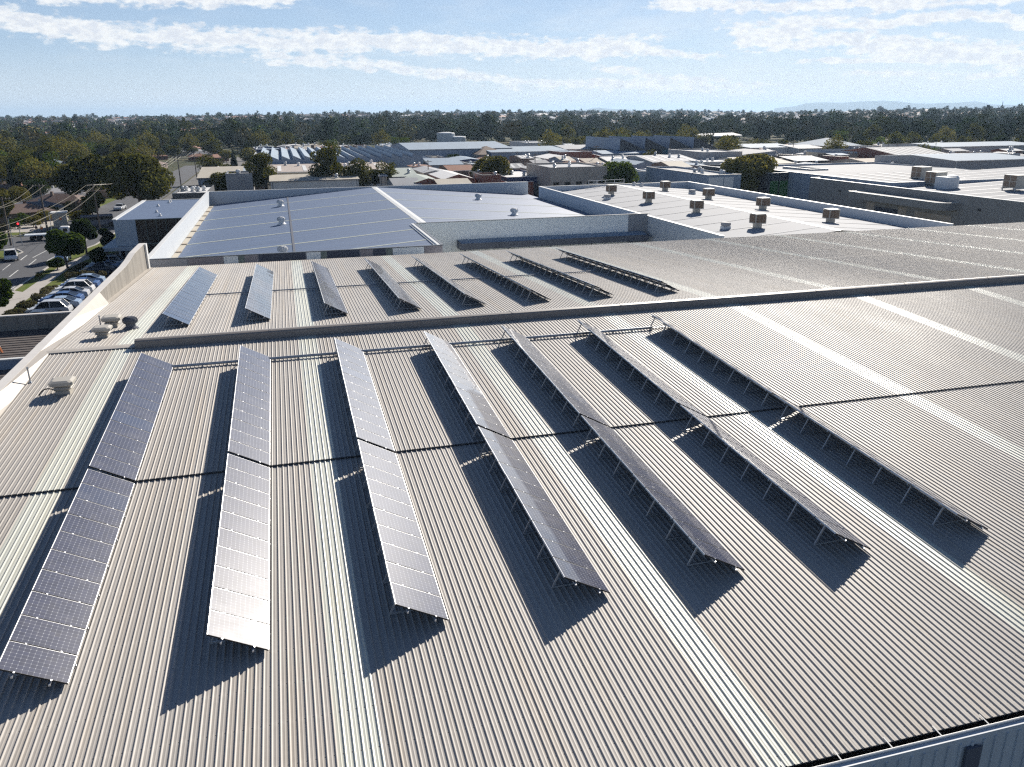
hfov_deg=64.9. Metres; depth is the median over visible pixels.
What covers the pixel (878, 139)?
belt tree
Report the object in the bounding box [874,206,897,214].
door
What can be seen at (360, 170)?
gum tree
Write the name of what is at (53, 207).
garden bush
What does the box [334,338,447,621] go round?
solar array
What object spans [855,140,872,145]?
belt tree
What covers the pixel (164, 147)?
belt tree
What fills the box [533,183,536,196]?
roller door
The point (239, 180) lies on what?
factory shed
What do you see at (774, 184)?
green store
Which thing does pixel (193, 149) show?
belt tree
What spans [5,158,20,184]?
belt tree
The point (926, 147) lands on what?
belt tree
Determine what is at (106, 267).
parked car
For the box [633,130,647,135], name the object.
belt tree
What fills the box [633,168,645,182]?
shed
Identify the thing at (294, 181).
factory
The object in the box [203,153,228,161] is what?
house
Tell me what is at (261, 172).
gum tree
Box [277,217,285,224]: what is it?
turbine vent
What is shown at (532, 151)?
long factory
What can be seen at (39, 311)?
parked car
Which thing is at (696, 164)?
shed
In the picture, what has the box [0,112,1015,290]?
ground
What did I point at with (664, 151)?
teal shed
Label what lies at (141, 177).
gum tree
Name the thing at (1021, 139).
belt tree
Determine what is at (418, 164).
shed
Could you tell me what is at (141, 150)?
belt tree
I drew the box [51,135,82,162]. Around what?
belt tree
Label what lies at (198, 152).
house
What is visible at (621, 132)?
belt tree
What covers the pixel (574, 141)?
belt tree
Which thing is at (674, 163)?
shed
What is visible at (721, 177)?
white store
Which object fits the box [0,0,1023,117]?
sky
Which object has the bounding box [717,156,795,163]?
wide factory
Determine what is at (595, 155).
brown shed
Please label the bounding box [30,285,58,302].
hedge
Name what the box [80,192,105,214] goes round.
street tree
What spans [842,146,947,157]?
skylight factory
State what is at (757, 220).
evaporative cooler
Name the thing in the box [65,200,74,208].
garden bush
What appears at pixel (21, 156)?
belt tree
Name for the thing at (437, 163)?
factory shed
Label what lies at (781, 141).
belt tree
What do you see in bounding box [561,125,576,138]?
belt tree
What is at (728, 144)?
belt tree
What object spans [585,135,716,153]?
dark sawtooth shed
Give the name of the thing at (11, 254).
moving car
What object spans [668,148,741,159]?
grey box factory
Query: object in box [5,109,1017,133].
suburb
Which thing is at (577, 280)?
solar array
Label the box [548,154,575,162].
shed
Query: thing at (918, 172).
condenser unit
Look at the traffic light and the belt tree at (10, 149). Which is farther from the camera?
the belt tree at (10, 149)
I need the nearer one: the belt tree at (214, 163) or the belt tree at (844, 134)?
the belt tree at (214, 163)
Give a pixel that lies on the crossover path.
(17, 294)
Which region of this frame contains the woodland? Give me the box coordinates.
[0,103,1023,148]
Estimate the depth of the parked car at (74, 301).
97.51 m
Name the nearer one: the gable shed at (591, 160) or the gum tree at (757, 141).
the gable shed at (591, 160)
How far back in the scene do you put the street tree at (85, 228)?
133.29 m
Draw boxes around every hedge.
[1,308,26,314]
[14,299,36,309]
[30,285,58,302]
[63,270,107,278]
[68,262,88,271]
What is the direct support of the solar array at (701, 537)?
on the warehouse
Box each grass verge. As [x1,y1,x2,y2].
[6,198,115,235]
[9,234,115,300]
[16,251,116,307]
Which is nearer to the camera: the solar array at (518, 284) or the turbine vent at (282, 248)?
the solar array at (518, 284)
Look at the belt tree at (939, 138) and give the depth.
426.25 m
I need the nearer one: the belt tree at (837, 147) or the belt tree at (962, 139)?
the belt tree at (837, 147)
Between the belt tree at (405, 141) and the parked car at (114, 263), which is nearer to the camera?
the parked car at (114, 263)
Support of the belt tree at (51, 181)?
on the ground at (173, 165)
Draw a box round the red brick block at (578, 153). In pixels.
[547,149,591,157]
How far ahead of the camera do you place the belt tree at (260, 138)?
494.08 m
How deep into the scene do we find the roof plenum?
155.91 m
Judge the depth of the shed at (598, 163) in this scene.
265.90 m
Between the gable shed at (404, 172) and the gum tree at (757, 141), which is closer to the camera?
the gable shed at (404, 172)
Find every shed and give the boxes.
[196,166,245,190]
[225,169,254,190]
[256,147,280,151]
[294,144,310,149]
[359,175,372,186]
[376,173,387,185]
[386,177,421,185]
[389,168,416,177]
[405,173,433,184]
[407,162,431,167]
[412,166,438,175]
[423,158,463,168]
[425,155,444,157]
[426,169,473,182]
[432,178,471,183]
[439,165,472,175]
[445,154,459,157]
[462,161,475,165]
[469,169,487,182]
[475,171,500,182]
[501,170,536,196]
[509,153,534,164]
[510,140,562,145]
[510,163,523,169]
[524,160,549,165]
[533,154,576,161]
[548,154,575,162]
[574,158,605,163]
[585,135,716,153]
[590,162,606,165]
[592,154,634,157]
[597,156,630,163]
[611,158,650,168]
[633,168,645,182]
[651,161,692,167]
[662,148,705,154]
[685,160,707,168]
[689,158,724,164]
[711,143,787,154]
[731,149,776,156]
[758,146,777,155]
[775,156,829,162]
[778,154,807,155]
[779,144,821,154]
[806,148,857,157]
[818,153,848,157]
[822,154,848,162]
[831,158,874,162]
[847,145,878,148]
[882,141,1023,153]
[936,148,968,152]
[990,146,1023,153]
[993,149,1020,155]
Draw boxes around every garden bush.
[0,223,12,232]
[5,218,22,227]
[17,212,30,224]
[25,215,41,226]
[34,209,51,222]
[47,205,59,210]
[59,204,71,213]
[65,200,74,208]
[68,210,83,220]
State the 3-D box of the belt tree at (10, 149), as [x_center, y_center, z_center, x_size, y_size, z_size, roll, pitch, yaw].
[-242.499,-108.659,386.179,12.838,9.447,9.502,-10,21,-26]
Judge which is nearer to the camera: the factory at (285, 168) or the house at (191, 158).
the factory at (285, 168)
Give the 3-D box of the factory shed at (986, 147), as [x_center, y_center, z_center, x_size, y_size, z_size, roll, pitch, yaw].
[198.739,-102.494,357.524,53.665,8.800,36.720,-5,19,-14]
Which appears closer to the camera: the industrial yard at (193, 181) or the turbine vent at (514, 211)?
the turbine vent at (514, 211)
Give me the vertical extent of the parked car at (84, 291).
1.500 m
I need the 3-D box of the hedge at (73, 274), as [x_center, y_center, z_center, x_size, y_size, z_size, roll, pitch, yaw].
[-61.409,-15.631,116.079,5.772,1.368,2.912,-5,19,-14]
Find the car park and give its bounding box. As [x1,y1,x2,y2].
[72,272,112,310]
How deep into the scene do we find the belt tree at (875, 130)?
452.99 m
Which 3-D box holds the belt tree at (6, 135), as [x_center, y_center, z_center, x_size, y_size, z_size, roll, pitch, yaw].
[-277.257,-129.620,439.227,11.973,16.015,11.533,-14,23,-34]
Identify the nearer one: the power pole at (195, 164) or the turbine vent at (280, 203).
the turbine vent at (280, 203)
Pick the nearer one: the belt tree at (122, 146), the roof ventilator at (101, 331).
the roof ventilator at (101, 331)
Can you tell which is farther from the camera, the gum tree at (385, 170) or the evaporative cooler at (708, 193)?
the gum tree at (385, 170)
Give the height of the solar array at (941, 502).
2.125 m
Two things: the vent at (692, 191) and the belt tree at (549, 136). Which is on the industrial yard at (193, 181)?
the belt tree at (549, 136)
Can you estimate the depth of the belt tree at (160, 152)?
421.98 m
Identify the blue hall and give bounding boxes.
[449,156,478,161]
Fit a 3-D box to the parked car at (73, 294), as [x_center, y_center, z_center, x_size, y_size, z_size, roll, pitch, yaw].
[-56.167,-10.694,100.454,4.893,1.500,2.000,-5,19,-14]
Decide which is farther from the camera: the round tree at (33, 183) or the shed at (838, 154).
the shed at (838, 154)
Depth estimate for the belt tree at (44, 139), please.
390.14 m
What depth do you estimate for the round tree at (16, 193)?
199.89 m
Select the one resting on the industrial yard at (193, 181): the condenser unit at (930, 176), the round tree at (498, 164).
the round tree at (498, 164)
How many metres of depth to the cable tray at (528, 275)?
65.05 m
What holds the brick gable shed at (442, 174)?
on the industrial yard at (193, 181)
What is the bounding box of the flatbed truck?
[24,226,70,240]
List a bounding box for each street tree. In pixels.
[44,229,85,270]
[69,218,97,255]
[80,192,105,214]
[88,246,106,262]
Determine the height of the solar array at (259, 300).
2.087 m
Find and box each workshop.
[172,185,214,198]
[501,180,533,195]
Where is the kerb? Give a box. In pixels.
[0,226,114,290]
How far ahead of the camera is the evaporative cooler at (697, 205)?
120.64 m
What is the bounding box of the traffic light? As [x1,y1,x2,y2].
[16,222,22,244]
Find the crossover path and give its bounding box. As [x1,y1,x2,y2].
[9,290,39,299]
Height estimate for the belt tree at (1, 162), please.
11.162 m
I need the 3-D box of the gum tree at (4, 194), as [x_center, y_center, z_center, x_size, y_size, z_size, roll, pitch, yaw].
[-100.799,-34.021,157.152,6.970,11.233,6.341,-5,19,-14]
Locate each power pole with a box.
[0,197,11,245]
[35,184,48,230]
[86,184,100,228]
[173,156,181,185]
[190,152,197,179]
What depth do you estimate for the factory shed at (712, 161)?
272.54 m
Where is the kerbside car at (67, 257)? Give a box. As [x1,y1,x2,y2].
[54,254,71,261]
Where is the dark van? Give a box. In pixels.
[80,214,113,225]
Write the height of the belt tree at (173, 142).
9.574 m
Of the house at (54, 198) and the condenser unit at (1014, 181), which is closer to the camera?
the condenser unit at (1014, 181)
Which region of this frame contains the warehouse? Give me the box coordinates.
[0,222,1023,766]
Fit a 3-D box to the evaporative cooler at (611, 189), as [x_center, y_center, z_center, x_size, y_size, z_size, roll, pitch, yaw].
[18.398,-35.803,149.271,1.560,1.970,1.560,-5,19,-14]
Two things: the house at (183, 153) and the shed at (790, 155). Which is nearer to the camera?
the shed at (790, 155)
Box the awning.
[457,231,647,250]
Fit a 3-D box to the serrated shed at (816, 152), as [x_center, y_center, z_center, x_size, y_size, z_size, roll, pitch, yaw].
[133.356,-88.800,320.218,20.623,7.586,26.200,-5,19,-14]
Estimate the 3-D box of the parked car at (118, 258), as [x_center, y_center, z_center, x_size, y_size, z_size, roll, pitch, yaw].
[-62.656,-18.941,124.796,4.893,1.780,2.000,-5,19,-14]
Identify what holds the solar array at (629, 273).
on the warehouse
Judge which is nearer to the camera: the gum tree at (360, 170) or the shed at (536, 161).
the gum tree at (360, 170)
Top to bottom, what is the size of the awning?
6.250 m
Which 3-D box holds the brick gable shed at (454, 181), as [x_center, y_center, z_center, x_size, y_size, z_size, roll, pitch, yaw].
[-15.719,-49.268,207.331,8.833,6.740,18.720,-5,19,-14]
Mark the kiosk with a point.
(58, 221)
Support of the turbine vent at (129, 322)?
on the warehouse
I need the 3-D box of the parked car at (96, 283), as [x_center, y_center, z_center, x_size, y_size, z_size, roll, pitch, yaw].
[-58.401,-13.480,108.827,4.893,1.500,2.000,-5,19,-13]
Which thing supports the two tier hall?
on the industrial yard at (193, 181)
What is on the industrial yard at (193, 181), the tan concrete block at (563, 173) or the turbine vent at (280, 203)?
the tan concrete block at (563, 173)
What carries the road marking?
on the road
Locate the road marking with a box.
[3,250,54,288]
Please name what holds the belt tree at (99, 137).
on the ground at (173, 165)
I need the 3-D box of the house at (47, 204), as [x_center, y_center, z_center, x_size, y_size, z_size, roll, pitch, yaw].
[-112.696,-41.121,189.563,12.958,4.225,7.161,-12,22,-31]
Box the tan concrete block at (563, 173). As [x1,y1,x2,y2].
[526,162,606,197]
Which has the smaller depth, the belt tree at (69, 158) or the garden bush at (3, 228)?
the garden bush at (3, 228)
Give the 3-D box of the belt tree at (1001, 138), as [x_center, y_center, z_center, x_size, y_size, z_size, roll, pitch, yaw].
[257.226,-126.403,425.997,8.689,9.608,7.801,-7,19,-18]
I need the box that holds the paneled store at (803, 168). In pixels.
[783,166,827,170]
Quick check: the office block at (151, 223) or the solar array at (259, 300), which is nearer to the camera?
the solar array at (259, 300)
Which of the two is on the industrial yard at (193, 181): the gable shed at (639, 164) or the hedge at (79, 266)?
the gable shed at (639, 164)
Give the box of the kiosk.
[50,210,67,227]
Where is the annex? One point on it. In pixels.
(22, 336)
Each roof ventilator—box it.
[48,376,76,394]
[91,324,112,338]
[101,314,121,327]
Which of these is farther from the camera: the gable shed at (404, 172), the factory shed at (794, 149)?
the factory shed at (794, 149)
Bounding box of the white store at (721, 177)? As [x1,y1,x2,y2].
[646,166,740,188]
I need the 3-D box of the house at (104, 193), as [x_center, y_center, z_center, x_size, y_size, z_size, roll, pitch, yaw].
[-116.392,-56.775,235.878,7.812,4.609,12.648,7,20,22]
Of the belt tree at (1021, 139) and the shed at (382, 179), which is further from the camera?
the belt tree at (1021, 139)
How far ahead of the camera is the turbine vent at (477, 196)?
146.18 m
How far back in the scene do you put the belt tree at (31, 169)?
233.39 m
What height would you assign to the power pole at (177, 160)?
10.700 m
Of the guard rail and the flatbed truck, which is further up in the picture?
the guard rail
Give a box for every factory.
[149,182,649,267]
[261,145,422,185]
[267,160,388,189]
[269,171,359,188]
[391,141,511,157]
[487,146,568,158]
[538,181,952,241]
[552,145,590,150]
[592,150,647,155]
[627,152,698,163]
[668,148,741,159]
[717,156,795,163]
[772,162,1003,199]
[808,167,1023,225]
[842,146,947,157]
[874,153,1023,169]
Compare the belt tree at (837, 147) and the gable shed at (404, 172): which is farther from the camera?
the belt tree at (837, 147)
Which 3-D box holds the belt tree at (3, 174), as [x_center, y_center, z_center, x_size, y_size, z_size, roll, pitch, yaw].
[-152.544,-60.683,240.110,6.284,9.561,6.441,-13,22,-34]
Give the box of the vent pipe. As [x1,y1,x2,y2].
[26,367,31,383]
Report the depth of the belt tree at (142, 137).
453.22 m
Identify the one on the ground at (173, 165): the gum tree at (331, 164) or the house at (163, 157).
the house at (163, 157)
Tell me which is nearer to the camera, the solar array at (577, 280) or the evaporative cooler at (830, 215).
the solar array at (577, 280)
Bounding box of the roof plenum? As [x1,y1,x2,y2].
[934,175,959,188]
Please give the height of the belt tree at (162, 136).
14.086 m
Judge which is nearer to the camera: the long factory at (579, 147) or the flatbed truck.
the flatbed truck
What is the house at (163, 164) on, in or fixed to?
on the ground at (173, 165)
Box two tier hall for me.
[794,138,861,147]
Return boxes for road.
[0,165,201,288]
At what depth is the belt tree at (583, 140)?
490.97 m
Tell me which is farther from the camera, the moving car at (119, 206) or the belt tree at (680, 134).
the belt tree at (680, 134)
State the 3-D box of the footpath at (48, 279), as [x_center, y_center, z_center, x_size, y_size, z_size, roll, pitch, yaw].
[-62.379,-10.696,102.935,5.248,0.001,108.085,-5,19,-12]
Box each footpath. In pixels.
[0,255,89,314]
[5,215,68,232]
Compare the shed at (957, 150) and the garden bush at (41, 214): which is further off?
the shed at (957, 150)
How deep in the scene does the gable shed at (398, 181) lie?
208.23 m
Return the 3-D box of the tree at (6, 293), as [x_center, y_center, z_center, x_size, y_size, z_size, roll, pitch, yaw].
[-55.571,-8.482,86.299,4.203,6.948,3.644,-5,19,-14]
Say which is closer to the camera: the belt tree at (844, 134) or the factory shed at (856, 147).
the factory shed at (856, 147)
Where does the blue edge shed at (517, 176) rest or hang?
on the industrial yard at (193, 181)
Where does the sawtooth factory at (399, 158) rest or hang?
on the industrial yard at (193, 181)
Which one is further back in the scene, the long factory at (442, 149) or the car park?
the long factory at (442, 149)
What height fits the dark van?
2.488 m
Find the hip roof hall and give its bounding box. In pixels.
[472,146,495,157]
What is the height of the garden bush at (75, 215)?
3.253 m
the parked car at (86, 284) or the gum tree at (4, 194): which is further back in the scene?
the gum tree at (4, 194)
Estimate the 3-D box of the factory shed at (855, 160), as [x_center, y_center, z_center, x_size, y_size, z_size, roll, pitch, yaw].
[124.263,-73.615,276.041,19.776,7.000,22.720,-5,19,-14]
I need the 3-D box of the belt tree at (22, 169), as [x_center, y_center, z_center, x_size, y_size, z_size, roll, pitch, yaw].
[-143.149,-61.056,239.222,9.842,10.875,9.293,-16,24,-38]
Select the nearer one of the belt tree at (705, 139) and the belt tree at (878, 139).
the belt tree at (878, 139)
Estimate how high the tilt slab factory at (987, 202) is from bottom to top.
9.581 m
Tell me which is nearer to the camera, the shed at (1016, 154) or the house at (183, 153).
the shed at (1016, 154)
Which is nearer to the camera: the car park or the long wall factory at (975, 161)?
the car park
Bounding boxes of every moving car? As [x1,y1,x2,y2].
[4,248,18,260]
[113,203,126,210]
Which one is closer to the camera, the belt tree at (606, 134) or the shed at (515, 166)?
the shed at (515, 166)
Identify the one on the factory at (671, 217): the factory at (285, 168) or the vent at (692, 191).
the vent at (692, 191)
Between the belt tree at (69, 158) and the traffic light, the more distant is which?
the belt tree at (69, 158)
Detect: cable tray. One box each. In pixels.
[171,326,652,368]
[206,269,611,295]
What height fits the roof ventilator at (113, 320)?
0.752 m
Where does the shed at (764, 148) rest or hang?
on the industrial yard at (193, 181)
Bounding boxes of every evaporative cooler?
[606,184,616,194]
[642,191,654,202]
[660,181,670,190]
[689,199,703,212]
[702,188,714,199]
[749,213,766,228]
[756,197,770,209]
[822,208,839,222]
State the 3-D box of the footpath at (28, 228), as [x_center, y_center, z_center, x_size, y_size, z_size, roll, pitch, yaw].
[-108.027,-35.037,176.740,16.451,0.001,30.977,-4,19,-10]
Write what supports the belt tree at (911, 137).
on the industrial yard at (193, 181)
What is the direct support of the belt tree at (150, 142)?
on the ground at (173, 165)
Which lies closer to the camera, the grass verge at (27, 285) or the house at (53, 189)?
the grass verge at (27, 285)
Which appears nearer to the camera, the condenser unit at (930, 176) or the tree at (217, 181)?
the condenser unit at (930, 176)
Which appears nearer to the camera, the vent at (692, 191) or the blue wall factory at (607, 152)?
the vent at (692, 191)
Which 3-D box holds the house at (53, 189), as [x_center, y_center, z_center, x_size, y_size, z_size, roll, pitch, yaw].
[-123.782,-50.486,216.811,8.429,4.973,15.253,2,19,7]
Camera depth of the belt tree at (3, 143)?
386.21 m
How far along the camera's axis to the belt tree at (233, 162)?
355.40 m
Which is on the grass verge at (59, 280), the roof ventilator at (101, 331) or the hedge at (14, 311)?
the hedge at (14, 311)
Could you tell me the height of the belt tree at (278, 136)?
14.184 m
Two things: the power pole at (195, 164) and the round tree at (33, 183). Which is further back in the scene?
the power pole at (195, 164)
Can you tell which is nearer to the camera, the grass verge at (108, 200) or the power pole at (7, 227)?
the power pole at (7, 227)
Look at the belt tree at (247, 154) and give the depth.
370.16 m
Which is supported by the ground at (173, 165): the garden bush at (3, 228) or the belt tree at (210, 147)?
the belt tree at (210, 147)
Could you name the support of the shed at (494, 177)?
on the industrial yard at (193, 181)
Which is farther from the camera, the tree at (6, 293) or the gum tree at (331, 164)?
the gum tree at (331, 164)
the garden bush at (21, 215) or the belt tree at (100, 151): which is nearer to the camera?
the garden bush at (21, 215)
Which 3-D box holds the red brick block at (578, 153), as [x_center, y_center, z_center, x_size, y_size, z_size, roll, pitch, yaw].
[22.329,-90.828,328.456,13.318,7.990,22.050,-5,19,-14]
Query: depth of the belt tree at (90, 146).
411.29 m
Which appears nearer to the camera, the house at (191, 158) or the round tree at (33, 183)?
the round tree at (33, 183)
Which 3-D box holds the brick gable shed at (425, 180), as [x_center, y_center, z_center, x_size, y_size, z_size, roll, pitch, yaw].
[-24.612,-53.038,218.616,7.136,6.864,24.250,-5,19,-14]
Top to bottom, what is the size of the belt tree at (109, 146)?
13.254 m
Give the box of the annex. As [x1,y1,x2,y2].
[0,311,71,379]
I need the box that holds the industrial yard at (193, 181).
[163,157,267,199]
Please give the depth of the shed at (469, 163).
285.15 m
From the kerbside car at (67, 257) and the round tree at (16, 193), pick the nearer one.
the kerbside car at (67, 257)
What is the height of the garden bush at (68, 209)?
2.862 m
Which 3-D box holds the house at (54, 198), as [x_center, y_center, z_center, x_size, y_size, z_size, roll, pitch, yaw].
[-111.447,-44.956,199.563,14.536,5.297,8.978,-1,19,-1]
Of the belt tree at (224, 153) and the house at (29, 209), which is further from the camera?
the belt tree at (224, 153)
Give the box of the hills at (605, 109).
[523,108,699,112]
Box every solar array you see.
[0,353,172,686]
[162,267,216,325]
[206,345,270,651]
[245,264,273,319]
[311,261,347,314]
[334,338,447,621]
[364,258,421,309]
[412,256,485,304]
[423,331,609,593]
[459,253,550,300]
[501,325,744,570]
[507,251,613,295]
[556,248,678,291]
[577,319,870,549]
[650,314,987,529]
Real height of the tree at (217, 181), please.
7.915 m
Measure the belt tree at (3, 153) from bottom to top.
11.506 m
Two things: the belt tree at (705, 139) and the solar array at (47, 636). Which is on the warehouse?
the solar array at (47, 636)
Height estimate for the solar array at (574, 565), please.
2.130 m
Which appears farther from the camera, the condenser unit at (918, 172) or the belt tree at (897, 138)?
the belt tree at (897, 138)
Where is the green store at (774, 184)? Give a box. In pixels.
[699,165,788,196]
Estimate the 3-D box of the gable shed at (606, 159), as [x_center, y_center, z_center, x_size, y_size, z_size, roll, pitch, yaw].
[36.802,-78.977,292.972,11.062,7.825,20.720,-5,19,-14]
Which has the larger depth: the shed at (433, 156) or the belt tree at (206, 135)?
the belt tree at (206, 135)
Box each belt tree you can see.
[0,130,15,146]
[0,134,17,151]
[0,150,6,159]
[0,156,5,170]
[0,167,6,184]
[3,146,13,153]
[3,149,42,171]
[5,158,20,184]
[11,156,54,181]
[11,159,41,182]
[19,169,53,186]
[26,142,59,163]
[31,151,60,170]
[38,135,57,148]
[46,164,68,186]
[51,131,74,146]
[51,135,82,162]
[63,140,92,156]
[66,156,79,162]
[68,148,85,157]
[82,141,96,152]
[86,130,111,145]
[93,144,107,155]
[94,140,108,153]
[103,138,127,153]
[108,138,134,153]
[132,143,157,157]
[133,130,159,146]
[138,136,159,155]
[151,148,164,160]
[153,132,171,145]
[161,144,168,155]
[165,145,182,159]
[168,139,181,146]
[179,133,200,148]
[180,144,191,155]
[187,147,197,152]
[196,154,223,168]
[197,130,215,143]
[199,138,222,153]
[218,150,234,161]
[230,149,237,165]
[238,147,255,160]
[247,129,268,145]
[268,130,284,145]
[279,131,294,144]
[371,129,390,143]
[390,137,398,143]
[399,136,409,142]
[521,136,529,140]
[537,129,561,145]
[558,136,570,143]
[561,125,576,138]
[568,137,582,144]
[579,136,585,144]
[592,127,615,137]
[613,128,630,136]
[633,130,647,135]
[642,149,657,154]
[674,131,686,136]
[676,123,697,136]
[682,128,701,137]
[697,133,712,143]
[713,134,742,149]
[717,136,734,149]
[722,135,739,142]
[777,139,792,144]
[822,134,848,148]
[829,145,843,148]
[833,130,848,141]
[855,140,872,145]
[863,124,882,141]
[871,136,887,143]
[884,131,907,143]
[905,131,923,142]
[918,143,931,149]
[928,135,950,142]
[933,126,956,141]
[955,135,972,141]
[966,123,986,141]
[992,135,1008,140]
[1019,133,1023,141]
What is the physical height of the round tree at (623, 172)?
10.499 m
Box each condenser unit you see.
[909,166,931,178]
[924,171,947,184]
[1001,174,1023,190]
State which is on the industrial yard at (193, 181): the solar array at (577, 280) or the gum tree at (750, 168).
the gum tree at (750, 168)
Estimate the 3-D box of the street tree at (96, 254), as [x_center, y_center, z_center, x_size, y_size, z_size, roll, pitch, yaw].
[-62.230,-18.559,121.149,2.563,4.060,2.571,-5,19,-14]
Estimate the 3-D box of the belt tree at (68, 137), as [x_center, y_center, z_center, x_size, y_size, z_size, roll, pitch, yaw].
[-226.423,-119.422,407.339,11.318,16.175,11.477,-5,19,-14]
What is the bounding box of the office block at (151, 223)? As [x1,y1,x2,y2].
[103,199,198,258]
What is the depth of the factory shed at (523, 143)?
417.66 m
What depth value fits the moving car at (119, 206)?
200.26 m
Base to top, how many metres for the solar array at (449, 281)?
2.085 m
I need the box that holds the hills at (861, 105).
[774,101,1017,112]
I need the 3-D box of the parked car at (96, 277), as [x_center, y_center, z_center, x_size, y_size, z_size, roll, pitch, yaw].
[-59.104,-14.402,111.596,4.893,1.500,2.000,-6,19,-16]
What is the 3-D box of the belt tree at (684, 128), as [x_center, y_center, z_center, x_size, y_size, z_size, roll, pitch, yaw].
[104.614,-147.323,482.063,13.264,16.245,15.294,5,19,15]
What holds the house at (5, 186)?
on the ground at (173, 165)
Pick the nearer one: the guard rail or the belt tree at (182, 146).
the guard rail
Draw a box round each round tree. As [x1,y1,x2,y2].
[8,185,31,201]
[22,178,50,194]
[469,155,511,177]
[602,160,639,183]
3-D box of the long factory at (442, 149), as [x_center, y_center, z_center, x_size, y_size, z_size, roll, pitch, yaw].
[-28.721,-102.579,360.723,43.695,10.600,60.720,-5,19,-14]
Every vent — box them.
[122,316,138,329]
[277,200,283,206]
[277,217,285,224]
[277,246,288,251]
[475,194,481,199]
[510,208,517,215]
[604,194,610,199]
[688,189,695,194]
[720,222,730,229]
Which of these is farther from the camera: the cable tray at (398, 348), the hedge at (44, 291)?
the hedge at (44, 291)
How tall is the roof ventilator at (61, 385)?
0.721 m
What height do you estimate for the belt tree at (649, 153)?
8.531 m
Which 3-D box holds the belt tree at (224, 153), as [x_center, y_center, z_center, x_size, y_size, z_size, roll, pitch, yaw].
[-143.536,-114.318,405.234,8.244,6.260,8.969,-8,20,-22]
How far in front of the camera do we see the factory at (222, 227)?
112.70 m
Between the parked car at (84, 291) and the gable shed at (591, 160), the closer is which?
the parked car at (84, 291)
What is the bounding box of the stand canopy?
[698,133,741,136]
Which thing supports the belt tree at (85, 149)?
on the ground at (173, 165)
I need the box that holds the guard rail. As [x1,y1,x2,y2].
[588,179,619,187]
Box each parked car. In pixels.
[23,299,72,313]
[26,309,54,313]
[35,295,82,308]
[38,291,84,302]
[46,286,90,295]
[51,279,95,291]
[58,277,100,286]
[64,273,105,282]
[79,263,116,274]
[84,260,120,267]
[89,254,124,263]
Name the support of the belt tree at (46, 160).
on the ground at (173, 165)
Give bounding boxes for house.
[0,183,22,192]
[0,201,54,224]
[14,199,63,210]
[19,186,63,201]
[27,191,84,212]
[43,191,85,195]
[92,186,130,198]
[153,155,167,159]
[159,161,167,167]
[172,148,201,155]
[188,153,204,160]
[189,150,211,155]
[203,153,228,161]
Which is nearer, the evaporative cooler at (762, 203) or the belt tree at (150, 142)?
the evaporative cooler at (762, 203)
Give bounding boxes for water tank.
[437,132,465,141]
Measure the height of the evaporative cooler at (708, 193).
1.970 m
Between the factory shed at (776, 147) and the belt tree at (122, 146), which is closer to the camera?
the belt tree at (122, 146)
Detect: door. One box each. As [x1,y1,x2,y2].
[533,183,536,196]
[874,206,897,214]
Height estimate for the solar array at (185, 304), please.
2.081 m
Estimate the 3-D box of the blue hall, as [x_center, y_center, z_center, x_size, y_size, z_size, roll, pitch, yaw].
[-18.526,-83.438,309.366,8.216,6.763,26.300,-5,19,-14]
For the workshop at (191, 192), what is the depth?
185.04 m
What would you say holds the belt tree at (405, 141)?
on the industrial yard at (193, 181)
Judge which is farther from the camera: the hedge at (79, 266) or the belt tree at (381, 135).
the belt tree at (381, 135)
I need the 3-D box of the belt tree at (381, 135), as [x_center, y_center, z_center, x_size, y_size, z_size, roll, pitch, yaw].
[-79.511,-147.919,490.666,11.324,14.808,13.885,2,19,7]
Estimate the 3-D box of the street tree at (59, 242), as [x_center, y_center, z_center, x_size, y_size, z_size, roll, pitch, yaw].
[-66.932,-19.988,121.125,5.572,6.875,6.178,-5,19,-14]
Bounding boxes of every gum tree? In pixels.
[0,188,14,217]
[0,231,7,249]
[51,154,104,195]
[98,151,175,201]
[244,151,276,189]
[308,142,345,176]
[339,157,373,186]
[369,160,398,184]
[720,153,777,191]
[746,138,771,143]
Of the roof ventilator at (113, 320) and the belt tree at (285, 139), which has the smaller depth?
the roof ventilator at (113, 320)
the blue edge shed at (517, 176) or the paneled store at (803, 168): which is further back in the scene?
the blue edge shed at (517, 176)
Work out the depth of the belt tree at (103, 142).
405.67 m
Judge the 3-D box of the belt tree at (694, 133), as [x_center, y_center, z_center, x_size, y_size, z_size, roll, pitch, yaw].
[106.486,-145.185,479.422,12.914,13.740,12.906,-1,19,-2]
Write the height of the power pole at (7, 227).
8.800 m
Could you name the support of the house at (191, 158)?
on the ground at (173, 165)
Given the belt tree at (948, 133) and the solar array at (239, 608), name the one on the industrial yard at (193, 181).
the belt tree at (948, 133)
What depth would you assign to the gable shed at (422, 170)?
246.44 m
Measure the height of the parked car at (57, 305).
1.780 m

